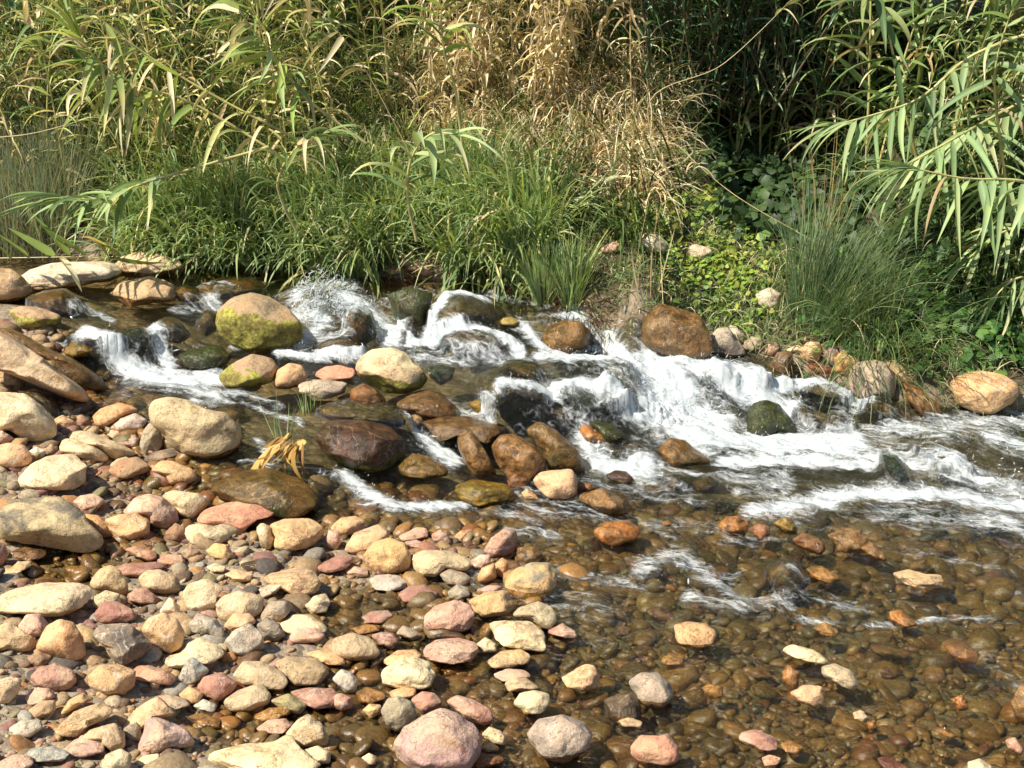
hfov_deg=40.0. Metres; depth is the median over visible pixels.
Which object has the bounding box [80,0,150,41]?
giant cane
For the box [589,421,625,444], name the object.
boulder
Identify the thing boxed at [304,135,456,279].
grass tuft
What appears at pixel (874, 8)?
giant cane
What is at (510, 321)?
stone
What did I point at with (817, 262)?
rush clump
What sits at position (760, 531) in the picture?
stone
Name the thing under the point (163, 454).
stone
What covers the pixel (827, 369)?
stone
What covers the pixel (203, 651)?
boulder
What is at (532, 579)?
boulder
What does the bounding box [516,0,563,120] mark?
giant cane
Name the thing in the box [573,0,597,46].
giant cane
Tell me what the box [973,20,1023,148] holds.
giant cane
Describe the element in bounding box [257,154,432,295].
grass tuft
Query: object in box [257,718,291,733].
stone
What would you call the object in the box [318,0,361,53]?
giant cane
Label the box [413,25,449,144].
giant cane
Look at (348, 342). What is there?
boulder
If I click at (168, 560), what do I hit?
stone
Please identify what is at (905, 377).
stone
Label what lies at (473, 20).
giant cane
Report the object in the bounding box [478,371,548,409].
boulder
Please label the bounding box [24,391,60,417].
stone
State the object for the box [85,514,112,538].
stone
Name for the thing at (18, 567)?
stone
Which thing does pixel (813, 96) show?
giant cane
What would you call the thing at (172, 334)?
stone
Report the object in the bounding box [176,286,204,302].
stone
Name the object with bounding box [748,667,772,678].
stone
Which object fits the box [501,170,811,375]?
short grass
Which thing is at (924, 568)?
stone
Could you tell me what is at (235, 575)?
stone
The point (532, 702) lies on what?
stone
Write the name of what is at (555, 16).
giant cane
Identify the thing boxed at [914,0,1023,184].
giant cane
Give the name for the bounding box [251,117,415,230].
grass tuft
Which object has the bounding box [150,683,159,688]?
stone
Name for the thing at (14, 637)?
stone
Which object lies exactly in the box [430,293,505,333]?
boulder
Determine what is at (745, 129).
giant cane
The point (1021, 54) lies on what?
giant cane
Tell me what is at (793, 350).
stone
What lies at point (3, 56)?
giant cane
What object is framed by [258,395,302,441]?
grass sprig
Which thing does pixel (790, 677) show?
stone
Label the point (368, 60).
giant cane
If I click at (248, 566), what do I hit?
stone
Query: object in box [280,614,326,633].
boulder
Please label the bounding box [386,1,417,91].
giant cane
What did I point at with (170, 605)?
stone
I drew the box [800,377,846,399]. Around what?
boulder
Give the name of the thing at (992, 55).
giant cane
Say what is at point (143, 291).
boulder
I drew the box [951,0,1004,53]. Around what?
giant cane
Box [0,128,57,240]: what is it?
rush clump
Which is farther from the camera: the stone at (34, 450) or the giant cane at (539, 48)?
the giant cane at (539, 48)
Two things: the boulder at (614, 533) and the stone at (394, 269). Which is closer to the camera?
the boulder at (614, 533)
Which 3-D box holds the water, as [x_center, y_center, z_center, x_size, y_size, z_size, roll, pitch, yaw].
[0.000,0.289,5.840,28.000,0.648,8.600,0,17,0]
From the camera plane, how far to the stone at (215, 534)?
5.40 m
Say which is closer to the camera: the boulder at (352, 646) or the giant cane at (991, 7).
the boulder at (352, 646)
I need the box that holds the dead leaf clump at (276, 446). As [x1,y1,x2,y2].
[251,433,305,481]
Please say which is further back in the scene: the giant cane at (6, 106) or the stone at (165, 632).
the giant cane at (6, 106)
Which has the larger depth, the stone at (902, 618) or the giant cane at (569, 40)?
the giant cane at (569, 40)
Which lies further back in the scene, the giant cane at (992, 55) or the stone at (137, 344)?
the giant cane at (992, 55)
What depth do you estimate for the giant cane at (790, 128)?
9.09 m
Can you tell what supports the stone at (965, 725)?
on the gravel
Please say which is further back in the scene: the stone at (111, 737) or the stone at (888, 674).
the stone at (888, 674)
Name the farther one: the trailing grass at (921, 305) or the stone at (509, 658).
the trailing grass at (921, 305)
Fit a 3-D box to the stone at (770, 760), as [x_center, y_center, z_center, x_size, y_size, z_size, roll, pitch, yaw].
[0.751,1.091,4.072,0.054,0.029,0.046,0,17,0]
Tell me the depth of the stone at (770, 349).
7.20 m
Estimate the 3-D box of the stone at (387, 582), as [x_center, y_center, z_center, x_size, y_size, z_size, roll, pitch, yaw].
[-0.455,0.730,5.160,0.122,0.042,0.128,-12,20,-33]
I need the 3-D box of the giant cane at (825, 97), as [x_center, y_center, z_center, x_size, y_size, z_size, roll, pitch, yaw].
[2.160,-2.134,8.891,0.820,1.730,0.655,4,18,14]
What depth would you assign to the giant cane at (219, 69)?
8.77 m
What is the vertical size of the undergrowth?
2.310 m
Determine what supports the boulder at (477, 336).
in the water
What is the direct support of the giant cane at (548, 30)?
on the ground at (514, 416)
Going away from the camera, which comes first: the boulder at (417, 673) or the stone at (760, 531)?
the boulder at (417, 673)
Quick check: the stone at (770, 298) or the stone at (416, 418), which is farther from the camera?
the stone at (770, 298)
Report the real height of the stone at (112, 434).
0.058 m
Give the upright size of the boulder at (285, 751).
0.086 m
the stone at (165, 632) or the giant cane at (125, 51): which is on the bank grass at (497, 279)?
the giant cane at (125, 51)
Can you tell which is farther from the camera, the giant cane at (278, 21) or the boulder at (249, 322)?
the giant cane at (278, 21)
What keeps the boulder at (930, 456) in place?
in the water
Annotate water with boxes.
[0,255,1023,767]
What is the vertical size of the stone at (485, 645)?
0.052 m
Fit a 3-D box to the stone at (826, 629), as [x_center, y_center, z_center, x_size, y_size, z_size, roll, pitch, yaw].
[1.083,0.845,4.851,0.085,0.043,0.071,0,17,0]
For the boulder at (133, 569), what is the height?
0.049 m
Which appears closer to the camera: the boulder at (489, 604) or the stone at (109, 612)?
the stone at (109, 612)
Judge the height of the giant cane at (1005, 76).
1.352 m
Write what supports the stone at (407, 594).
on the gravel
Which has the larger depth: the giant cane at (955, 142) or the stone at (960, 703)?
the giant cane at (955, 142)
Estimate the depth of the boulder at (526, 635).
4.68 m
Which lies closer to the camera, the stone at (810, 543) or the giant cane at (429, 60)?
the stone at (810, 543)
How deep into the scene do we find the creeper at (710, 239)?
7.64 m
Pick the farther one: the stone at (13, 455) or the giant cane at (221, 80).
the giant cane at (221, 80)
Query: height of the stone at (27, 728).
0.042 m
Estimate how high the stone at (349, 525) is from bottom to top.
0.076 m
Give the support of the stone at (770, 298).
on the ground at (514, 416)
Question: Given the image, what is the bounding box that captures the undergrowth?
[0,0,1023,340]
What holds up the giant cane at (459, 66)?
on the ground at (514, 416)
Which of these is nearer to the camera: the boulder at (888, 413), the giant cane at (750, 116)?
the boulder at (888, 413)
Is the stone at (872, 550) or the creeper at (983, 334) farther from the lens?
the creeper at (983, 334)
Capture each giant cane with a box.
[0,0,99,137]
[0,0,99,204]
[0,0,114,137]
[0,15,55,160]
[0,18,63,141]
[0,25,27,138]
[0,74,39,183]
[0,84,17,145]
[0,104,12,149]
[0,114,101,137]
[0,214,161,291]
[1,145,268,248]
[2,0,105,160]
[7,29,125,177]
[23,0,284,176]
[27,0,127,145]
[44,0,324,165]
[45,0,116,125]
[64,1,173,182]
[69,0,151,114]
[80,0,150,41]
[80,0,198,172]
[82,0,158,146]
[90,0,209,157]
[94,0,146,140]
[96,0,196,110]
[105,26,191,141]
[117,0,183,92]
[122,0,227,177]
[124,1,183,119]
[128,0,218,130]
[150,0,234,171]
[158,0,215,39]
[169,0,267,149]
[188,0,281,132]
[188,3,269,143]
[190,0,326,157]
[191,0,366,144]
[197,11,264,124]
[199,0,271,114]
[204,4,269,106]
[209,14,279,156]
[221,3,315,176]
[231,0,326,169]
[234,0,305,168]
[238,0,299,148]
[244,3,309,140]
[247,124,361,232]
[257,0,408,150]
[268,0,348,100]
[270,0,348,150]
[271,0,352,162]
[272,0,342,138]
[292,0,348,106]
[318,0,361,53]
[328,0,433,104]
[329,0,399,122]
[342,122,509,241]
[378,0,506,151]
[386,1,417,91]
[403,0,455,115]
[413,0,454,120]
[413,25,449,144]
[423,3,461,94]
[428,2,460,83]
[431,1,478,125]
[435,0,483,147]
[440,0,477,83]
[441,0,506,97]
[453,0,501,119]
[457,0,506,115]
[464,0,505,87]
[467,1,496,75]
[474,0,511,114]
[479,1,501,66]
[484,0,513,67]
[488,0,515,65]
[493,0,532,109]
[497,0,539,91]
[508,0,537,69]
[511,4,562,125]
[514,0,546,82]
[515,0,563,132]
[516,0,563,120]
[529,0,592,108]
[530,0,569,106]
[530,0,574,93]
[531,0,587,123]
[535,4,580,72]
[539,0,573,78]
[552,0,583,97]
[552,0,604,98]
[563,1,585,66]
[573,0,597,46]
[576,0,629,93]
[577,0,606,48]
[607,0,650,111]
[621,0,647,37]
[647,0,802,215]
[656,0,743,100]
[671,0,783,124]
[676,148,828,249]
[699,1,739,106]
[705,0,800,164]
[721,1,786,154]
[729,0,810,151]
[735,0,815,161]
[738,0,808,153]
[768,0,859,129]
[769,0,851,155]
[774,3,844,147]
[777,0,868,159]
[779,34,1023,187]
[785,2,890,159]
[797,0,890,152]
[800,0,854,140]
[802,0,952,194]
[804,0,952,167]
[804,6,907,168]
[811,2,880,156]
[817,3,868,108]
[819,2,902,122]
[821,0,893,120]
[841,159,1023,273]
[844,0,981,150]
[852,99,1023,244]
[859,2,896,88]
[862,0,926,99]
[873,0,965,191]
[889,0,972,133]
[893,0,987,135]
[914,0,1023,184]
[926,0,1023,226]
[928,1,1000,127]
[931,0,987,66]
[931,13,990,176]
[933,199,1023,301]
[944,0,1023,152]
[946,0,1022,102]
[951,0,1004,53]
[956,4,1023,91]
[957,2,1011,130]
[963,40,1023,181]
[965,0,1018,119]
[965,0,1023,107]
[965,1,1023,120]
[965,30,1021,178]
[965,276,1023,344]
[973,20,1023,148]
[977,45,1023,176]
[983,11,1023,101]
[986,6,1023,107]
[987,21,1023,112]
[991,31,1023,168]
[996,29,1023,172]
[997,65,1023,163]
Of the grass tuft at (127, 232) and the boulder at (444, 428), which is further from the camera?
the grass tuft at (127, 232)
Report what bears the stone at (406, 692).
on the water
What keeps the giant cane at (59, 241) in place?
on the ground at (514, 416)
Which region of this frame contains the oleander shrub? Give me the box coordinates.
[490,0,936,116]
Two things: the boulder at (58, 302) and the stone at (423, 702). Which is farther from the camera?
the boulder at (58, 302)
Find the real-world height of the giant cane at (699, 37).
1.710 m
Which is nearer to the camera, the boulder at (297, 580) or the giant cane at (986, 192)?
the boulder at (297, 580)
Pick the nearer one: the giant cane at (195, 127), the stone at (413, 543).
the stone at (413, 543)
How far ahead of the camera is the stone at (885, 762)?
4.06 m
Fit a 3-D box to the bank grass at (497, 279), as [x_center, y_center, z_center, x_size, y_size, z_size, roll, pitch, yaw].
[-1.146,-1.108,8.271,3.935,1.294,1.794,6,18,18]
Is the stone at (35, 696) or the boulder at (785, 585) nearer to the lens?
the stone at (35, 696)
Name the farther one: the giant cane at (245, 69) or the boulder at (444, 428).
the giant cane at (245, 69)
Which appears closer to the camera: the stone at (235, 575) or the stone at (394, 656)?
the stone at (394, 656)
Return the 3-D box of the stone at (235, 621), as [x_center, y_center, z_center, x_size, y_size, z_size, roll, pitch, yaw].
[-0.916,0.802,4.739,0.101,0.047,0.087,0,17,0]
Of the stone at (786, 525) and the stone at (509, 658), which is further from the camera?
the stone at (786, 525)
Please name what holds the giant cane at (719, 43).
on the ground at (514, 416)
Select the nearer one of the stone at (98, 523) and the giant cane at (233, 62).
the stone at (98, 523)
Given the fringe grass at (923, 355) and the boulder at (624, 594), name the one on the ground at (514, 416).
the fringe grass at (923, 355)
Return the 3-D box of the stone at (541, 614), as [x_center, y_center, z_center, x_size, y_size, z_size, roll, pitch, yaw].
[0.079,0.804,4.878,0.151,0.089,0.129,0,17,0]
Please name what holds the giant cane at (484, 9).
on the ground at (514, 416)
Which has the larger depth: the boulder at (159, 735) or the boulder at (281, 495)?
the boulder at (281, 495)
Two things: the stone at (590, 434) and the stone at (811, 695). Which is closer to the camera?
the stone at (811, 695)
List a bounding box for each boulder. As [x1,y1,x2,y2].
[0,268,31,302]
[0,328,105,391]
[0,332,89,401]
[0,372,24,387]
[0,392,56,441]
[0,496,102,552]
[0,582,92,616]
[9,306,61,327]
[18,454,86,490]
[21,261,121,291]
[25,746,68,761]
[30,290,87,316]
[36,619,85,659]
[55,703,111,736]
[58,438,107,461]
[63,341,110,365]
[68,431,135,458]
[73,324,127,347]
[92,623,151,664]
[110,276,176,305]
[115,252,184,277]
[117,562,164,576]
[123,494,178,528]
[123,696,173,728]
[138,717,194,753]
[149,397,241,458]
[162,637,224,668]
[163,490,210,518]
[178,344,230,370]
[197,502,273,530]
[198,278,264,299]
[208,735,320,767]
[211,468,317,519]
[215,293,301,351]
[215,590,263,621]
[219,354,278,388]
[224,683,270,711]
[233,661,287,690]
[264,568,320,594]
[270,518,323,550]
[276,656,328,685]
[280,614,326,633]
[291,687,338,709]
[298,379,346,398]
[315,339,360,350]
[315,419,404,471]
[320,402,404,426]
[331,632,379,661]
[355,348,426,393]
[363,538,411,574]
[381,657,435,689]
[388,287,432,330]
[393,708,481,767]
[396,390,455,418]
[398,453,447,478]
[412,550,470,576]
[422,416,507,444]
[423,638,477,663]
[424,600,473,632]
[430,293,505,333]
[446,324,517,354]
[447,695,493,724]
[455,479,514,506]
[457,431,496,480]
[469,590,514,618]
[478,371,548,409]
[484,528,517,557]
[489,620,545,651]
[492,434,545,481]
[503,362,542,382]
[505,562,557,600]
[526,422,585,478]
[527,715,592,763]
[533,469,577,500]
[541,320,590,353]
[546,376,621,418]
[579,487,627,516]
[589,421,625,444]
[594,520,639,545]
[595,585,632,599]
[630,733,678,765]
[635,482,677,494]
[637,233,667,252]
[641,304,713,357]
[658,437,709,467]
[686,244,711,259]
[711,327,745,358]
[734,361,758,368]
[739,729,777,750]
[746,400,795,435]
[768,562,801,597]
[770,351,793,376]
[783,644,827,664]
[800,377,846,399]
[849,359,896,402]
[866,400,901,421]
[883,455,908,483]
[893,569,942,588]
[916,444,960,471]
[950,371,1019,413]
[973,515,1008,532]
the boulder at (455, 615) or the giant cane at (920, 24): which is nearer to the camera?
the boulder at (455, 615)
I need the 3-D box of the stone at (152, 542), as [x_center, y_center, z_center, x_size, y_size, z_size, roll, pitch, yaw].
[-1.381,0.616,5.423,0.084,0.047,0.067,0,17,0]
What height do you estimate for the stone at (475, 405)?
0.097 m
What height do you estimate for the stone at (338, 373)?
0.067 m
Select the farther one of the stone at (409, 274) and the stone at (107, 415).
the stone at (409, 274)
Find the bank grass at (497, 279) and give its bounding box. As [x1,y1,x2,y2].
[34,77,637,332]
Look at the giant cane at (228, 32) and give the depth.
8.47 m
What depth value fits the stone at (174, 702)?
4.27 m
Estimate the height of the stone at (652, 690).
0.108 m
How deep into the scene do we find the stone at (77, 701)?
4.11 m
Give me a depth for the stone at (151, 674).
4.34 m
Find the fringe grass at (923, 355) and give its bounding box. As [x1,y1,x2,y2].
[687,269,1023,440]
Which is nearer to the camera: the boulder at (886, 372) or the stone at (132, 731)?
the stone at (132, 731)
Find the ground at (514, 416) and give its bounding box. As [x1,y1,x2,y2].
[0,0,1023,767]
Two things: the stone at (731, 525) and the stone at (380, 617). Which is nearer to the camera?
the stone at (380, 617)
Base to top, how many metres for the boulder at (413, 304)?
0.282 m
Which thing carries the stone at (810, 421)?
on the water
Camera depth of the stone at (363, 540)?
5.39 m
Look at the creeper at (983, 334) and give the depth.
7.18 m
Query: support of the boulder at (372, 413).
on the boulder at (363, 445)
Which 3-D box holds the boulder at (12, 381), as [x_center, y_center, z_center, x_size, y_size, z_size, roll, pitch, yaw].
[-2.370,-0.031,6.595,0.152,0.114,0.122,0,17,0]
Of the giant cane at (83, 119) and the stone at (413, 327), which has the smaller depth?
the stone at (413, 327)
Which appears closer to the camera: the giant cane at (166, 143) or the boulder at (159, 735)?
the boulder at (159, 735)
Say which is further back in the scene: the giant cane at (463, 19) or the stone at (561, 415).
the giant cane at (463, 19)
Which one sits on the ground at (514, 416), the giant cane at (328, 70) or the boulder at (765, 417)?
the giant cane at (328, 70)
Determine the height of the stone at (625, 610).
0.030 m
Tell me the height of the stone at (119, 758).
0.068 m
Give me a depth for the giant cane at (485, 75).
8.44 m
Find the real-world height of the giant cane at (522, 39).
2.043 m
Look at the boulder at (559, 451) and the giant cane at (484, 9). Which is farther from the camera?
the giant cane at (484, 9)
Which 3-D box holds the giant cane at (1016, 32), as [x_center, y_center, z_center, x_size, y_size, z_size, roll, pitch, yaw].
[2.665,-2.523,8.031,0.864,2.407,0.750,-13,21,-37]
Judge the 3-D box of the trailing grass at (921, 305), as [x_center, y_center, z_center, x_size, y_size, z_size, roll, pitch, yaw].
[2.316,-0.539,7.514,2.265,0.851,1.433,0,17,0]
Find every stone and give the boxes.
[0,430,13,444]
[0,443,31,467]
[0,542,7,566]
[0,622,36,651]
[0,676,21,703]
[0,754,33,767]
[4,561,31,573]
[9,720,42,737]
[10,546,46,560]
[18,613,48,637]
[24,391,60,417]
[25,687,55,705]
[28,650,52,666]
[28,700,55,718]
[30,447,45,458]
[30,663,76,691]
[44,443,57,454]
[54,415,75,428]
[61,693,92,714]
[66,735,104,757]
[73,494,103,510]
[83,723,124,751]
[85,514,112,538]
[88,664,135,694]
[90,565,128,595]
[92,402,137,428]
[93,590,120,608]
[94,601,134,623]
[100,749,131,767]
[104,542,119,554]
[105,513,149,539]
[107,430,119,439]
[109,457,149,479]
[111,413,146,431]
[118,435,139,447]
[120,327,150,350]
[123,722,140,741]
[125,546,156,560]
[127,587,158,604]
[133,665,176,684]
[135,754,159,765]
[138,569,180,593]
[140,423,162,454]
[141,612,184,653]
[143,537,164,547]
[144,448,177,462]
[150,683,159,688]
[152,460,196,484]
[156,694,189,709]
[157,554,184,567]
[158,319,190,343]
[160,598,179,613]
[165,523,185,540]
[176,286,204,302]
[177,657,208,684]
[179,686,203,703]
[180,579,222,610]
[182,546,199,559]
[185,523,229,544]
[189,616,223,636]
[189,713,220,728]
[194,699,216,712]
[197,672,236,700]
[199,311,216,335]
[206,543,235,558]
[207,563,225,572]
[224,613,255,630]
[224,623,263,655]
[225,569,252,581]
[241,559,279,571]
[254,707,291,721]
[256,523,273,548]
[257,617,284,641]
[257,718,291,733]
[259,584,280,597]
[260,600,289,620]
[271,693,306,713]
[273,363,307,388]
[286,714,328,747]
[287,627,324,642]
[304,746,330,764]
[305,594,329,613]
[307,650,345,664]
[308,510,337,523]
[315,365,355,380]
[318,554,353,572]
[324,530,340,549]
[331,516,365,534]
[333,669,357,693]
[333,693,352,711]
[344,308,375,344]
[345,524,389,553]
[345,566,367,576]
[350,383,385,405]
[353,624,378,634]
[356,687,384,703]
[362,610,392,623]
[362,753,376,766]
[363,704,380,717]
[369,574,406,590]
[372,632,398,649]
[381,696,416,732]
[384,266,401,274]
[384,649,421,665]
[389,687,415,697]
[393,253,414,266]
[397,626,421,639]
[398,584,437,602]
[399,527,427,540]
[401,320,423,339]
[404,270,419,279]
[405,540,421,547]
[407,259,432,276]
[410,414,424,423]
[411,691,441,713]
[428,365,454,384]
[432,530,450,543]
[433,631,465,638]
[440,568,470,585]
[448,584,469,599]
[454,530,467,538]
[469,399,491,419]
[471,554,490,568]
[475,753,504,767]
[477,564,496,583]
[477,585,501,592]
[477,637,496,653]
[481,738,498,752]
[482,727,506,745]
[488,649,530,668]
[494,316,519,326]
[494,669,529,681]
[495,558,508,577]
[505,677,538,691]
[506,559,520,569]
[507,473,527,490]
[513,601,556,629]
[514,690,549,714]
[516,546,542,565]
[522,489,538,499]
[548,623,577,637]
[551,408,574,422]
[562,664,599,690]
[577,481,594,495]
[579,424,606,443]
[601,242,619,253]
[604,692,641,720]
[606,470,633,484]
[606,605,633,613]
[612,624,630,638]
[618,717,642,727]
[622,444,660,465]
[629,672,672,709]
[647,606,673,621]
[651,430,665,441]
[659,520,670,528]
[660,653,683,664]
[668,474,690,491]
[674,622,715,649]
[692,476,717,493]
[702,684,722,698]
[703,369,712,378]
[717,516,748,536]
[729,325,745,342]
[736,600,766,612]
[744,336,762,350]
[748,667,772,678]
[749,524,769,539]
[752,681,780,698]
[756,287,781,309]
[762,755,780,766]
[765,344,779,356]
[773,517,796,534]
[781,740,803,754]
[782,665,799,690]
[787,345,800,352]
[790,685,823,706]
[792,533,825,554]
[794,406,825,430]
[799,342,821,361]
[804,328,831,342]
[806,566,840,582]
[808,363,835,379]
[813,622,837,636]
[821,340,843,364]
[821,663,858,689]
[826,413,848,432]
[828,527,867,553]
[833,352,858,375]
[853,710,868,721]
[860,541,886,560]
[867,720,876,729]
[870,644,909,658]
[877,756,907,767]
[880,667,896,679]
[886,360,913,386]
[889,610,916,626]
[903,382,942,416]
[910,558,930,571]
[933,728,957,737]
[934,540,951,552]
[934,746,953,759]
[943,642,978,663]
[951,695,968,710]
[955,717,972,728]
[967,758,992,767]
[1005,737,1023,755]
[1011,684,1023,719]
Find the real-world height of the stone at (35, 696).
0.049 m
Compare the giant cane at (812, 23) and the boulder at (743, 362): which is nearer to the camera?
the boulder at (743, 362)
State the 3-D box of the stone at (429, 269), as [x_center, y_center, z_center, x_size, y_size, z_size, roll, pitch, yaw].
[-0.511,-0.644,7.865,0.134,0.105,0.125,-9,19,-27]
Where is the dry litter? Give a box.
[171,239,527,312]
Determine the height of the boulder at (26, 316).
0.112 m
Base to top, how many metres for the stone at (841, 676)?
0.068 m
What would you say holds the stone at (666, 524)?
on the water
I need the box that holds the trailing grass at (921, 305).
[737,195,1023,384]
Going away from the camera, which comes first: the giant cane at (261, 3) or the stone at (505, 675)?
the stone at (505, 675)
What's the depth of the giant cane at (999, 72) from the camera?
8.26 m
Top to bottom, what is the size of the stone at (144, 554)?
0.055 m
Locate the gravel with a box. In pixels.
[0,318,1023,767]
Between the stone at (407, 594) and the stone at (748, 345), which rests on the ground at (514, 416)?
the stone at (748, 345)
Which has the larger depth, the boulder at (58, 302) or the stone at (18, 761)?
the boulder at (58, 302)
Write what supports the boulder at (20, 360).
on the gravel
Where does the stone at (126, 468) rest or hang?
on the gravel
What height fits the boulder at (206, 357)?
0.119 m
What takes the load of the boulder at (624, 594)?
on the gravel
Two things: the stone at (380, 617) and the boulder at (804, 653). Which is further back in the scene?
the stone at (380, 617)
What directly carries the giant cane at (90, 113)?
on the ground at (514, 416)
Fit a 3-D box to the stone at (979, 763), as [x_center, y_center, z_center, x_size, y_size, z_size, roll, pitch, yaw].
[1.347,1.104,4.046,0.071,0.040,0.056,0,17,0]
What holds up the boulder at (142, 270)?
on the water
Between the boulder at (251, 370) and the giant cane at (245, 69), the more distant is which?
the giant cane at (245, 69)
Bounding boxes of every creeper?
[567,177,793,288]
[614,149,785,255]
[637,222,788,339]
[690,14,1023,268]
[793,220,1023,382]
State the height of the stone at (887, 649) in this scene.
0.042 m
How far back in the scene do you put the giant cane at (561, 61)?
8.47 m
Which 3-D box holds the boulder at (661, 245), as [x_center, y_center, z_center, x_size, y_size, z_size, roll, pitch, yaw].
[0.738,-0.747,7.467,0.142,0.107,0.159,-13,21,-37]
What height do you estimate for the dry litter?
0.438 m
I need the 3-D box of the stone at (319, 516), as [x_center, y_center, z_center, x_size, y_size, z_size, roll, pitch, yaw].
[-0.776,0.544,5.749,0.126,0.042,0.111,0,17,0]
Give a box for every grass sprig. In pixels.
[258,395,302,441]
[294,382,321,415]
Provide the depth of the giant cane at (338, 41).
7.94 m
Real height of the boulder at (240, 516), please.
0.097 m
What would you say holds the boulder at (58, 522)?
on the gravel
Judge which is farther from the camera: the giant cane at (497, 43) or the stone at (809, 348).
the giant cane at (497, 43)
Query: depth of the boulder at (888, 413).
6.81 m
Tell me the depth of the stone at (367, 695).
4.38 m
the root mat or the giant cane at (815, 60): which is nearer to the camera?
the root mat
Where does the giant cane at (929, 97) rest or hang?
on the ground at (514, 416)
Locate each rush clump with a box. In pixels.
[0,93,124,235]
[0,96,89,233]
[0,117,97,261]
[0,124,75,262]
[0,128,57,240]
[704,150,981,344]
[760,196,1019,438]
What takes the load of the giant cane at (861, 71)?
on the ground at (514, 416)
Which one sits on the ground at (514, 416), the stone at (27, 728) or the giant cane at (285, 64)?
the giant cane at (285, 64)
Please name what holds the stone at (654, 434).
on the water
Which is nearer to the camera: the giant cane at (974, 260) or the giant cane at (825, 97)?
the giant cane at (974, 260)
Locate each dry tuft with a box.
[595,192,674,308]
[773,331,846,403]
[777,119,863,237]
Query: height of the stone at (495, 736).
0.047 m
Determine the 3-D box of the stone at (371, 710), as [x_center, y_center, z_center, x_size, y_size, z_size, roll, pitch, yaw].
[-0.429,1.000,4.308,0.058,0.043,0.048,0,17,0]
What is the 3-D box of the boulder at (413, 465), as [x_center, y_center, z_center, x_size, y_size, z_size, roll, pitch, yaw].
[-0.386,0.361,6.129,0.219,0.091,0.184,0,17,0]
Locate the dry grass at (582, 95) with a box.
[352,5,723,246]
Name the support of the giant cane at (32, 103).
on the ground at (514, 416)
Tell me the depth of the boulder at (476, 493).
5.85 m
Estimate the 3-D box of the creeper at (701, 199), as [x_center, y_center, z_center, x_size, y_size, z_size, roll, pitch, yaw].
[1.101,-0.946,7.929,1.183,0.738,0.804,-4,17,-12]
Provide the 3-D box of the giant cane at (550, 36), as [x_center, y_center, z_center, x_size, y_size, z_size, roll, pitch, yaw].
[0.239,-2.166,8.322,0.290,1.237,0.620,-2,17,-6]
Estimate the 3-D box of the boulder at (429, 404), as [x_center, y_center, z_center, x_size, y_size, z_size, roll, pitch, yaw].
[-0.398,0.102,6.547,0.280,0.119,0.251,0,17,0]
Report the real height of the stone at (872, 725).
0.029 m
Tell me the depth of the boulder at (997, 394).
6.87 m
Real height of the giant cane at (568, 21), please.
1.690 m
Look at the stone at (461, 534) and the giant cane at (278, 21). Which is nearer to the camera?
the stone at (461, 534)
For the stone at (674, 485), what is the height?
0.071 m
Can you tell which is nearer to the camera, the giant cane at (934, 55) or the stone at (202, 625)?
the stone at (202, 625)
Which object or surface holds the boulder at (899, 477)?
on the gravel
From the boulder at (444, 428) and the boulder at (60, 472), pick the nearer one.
the boulder at (60, 472)
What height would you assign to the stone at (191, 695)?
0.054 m
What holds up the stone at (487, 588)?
on the water
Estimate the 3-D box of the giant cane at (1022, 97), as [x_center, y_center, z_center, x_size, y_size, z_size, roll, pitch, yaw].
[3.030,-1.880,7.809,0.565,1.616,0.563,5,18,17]
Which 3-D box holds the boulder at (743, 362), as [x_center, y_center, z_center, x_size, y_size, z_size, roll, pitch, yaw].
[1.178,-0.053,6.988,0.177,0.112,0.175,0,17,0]
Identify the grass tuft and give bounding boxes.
[43,139,208,266]
[110,134,274,276]
[139,144,310,279]
[207,150,363,292]
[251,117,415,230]
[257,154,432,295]
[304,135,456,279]
[352,104,528,253]
[383,136,561,290]
[401,113,576,234]
[434,123,621,278]
[469,190,556,285]
[507,228,590,307]
[525,220,611,310]
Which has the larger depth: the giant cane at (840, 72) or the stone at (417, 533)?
the giant cane at (840, 72)
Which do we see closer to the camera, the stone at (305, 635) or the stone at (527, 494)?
the stone at (305, 635)
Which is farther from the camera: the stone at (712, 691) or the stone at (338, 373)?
the stone at (338, 373)
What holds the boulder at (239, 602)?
on the gravel
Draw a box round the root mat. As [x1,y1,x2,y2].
[534,259,635,375]
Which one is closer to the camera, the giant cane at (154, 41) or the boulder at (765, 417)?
the boulder at (765, 417)
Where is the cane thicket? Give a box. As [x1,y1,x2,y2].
[0,0,1023,155]
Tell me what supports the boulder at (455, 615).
on the gravel
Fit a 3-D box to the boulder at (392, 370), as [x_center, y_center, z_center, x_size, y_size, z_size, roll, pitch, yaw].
[-0.577,-0.059,6.771,0.302,0.232,0.306,-13,21,-36]
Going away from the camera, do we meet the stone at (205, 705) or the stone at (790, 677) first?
the stone at (205, 705)
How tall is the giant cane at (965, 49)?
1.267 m
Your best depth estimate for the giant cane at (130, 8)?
8.71 m
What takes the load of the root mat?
on the ground at (514, 416)
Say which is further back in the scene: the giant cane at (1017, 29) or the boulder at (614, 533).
the giant cane at (1017, 29)
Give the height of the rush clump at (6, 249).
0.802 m
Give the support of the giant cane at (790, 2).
on the ground at (514, 416)
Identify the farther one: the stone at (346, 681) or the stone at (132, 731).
the stone at (346, 681)

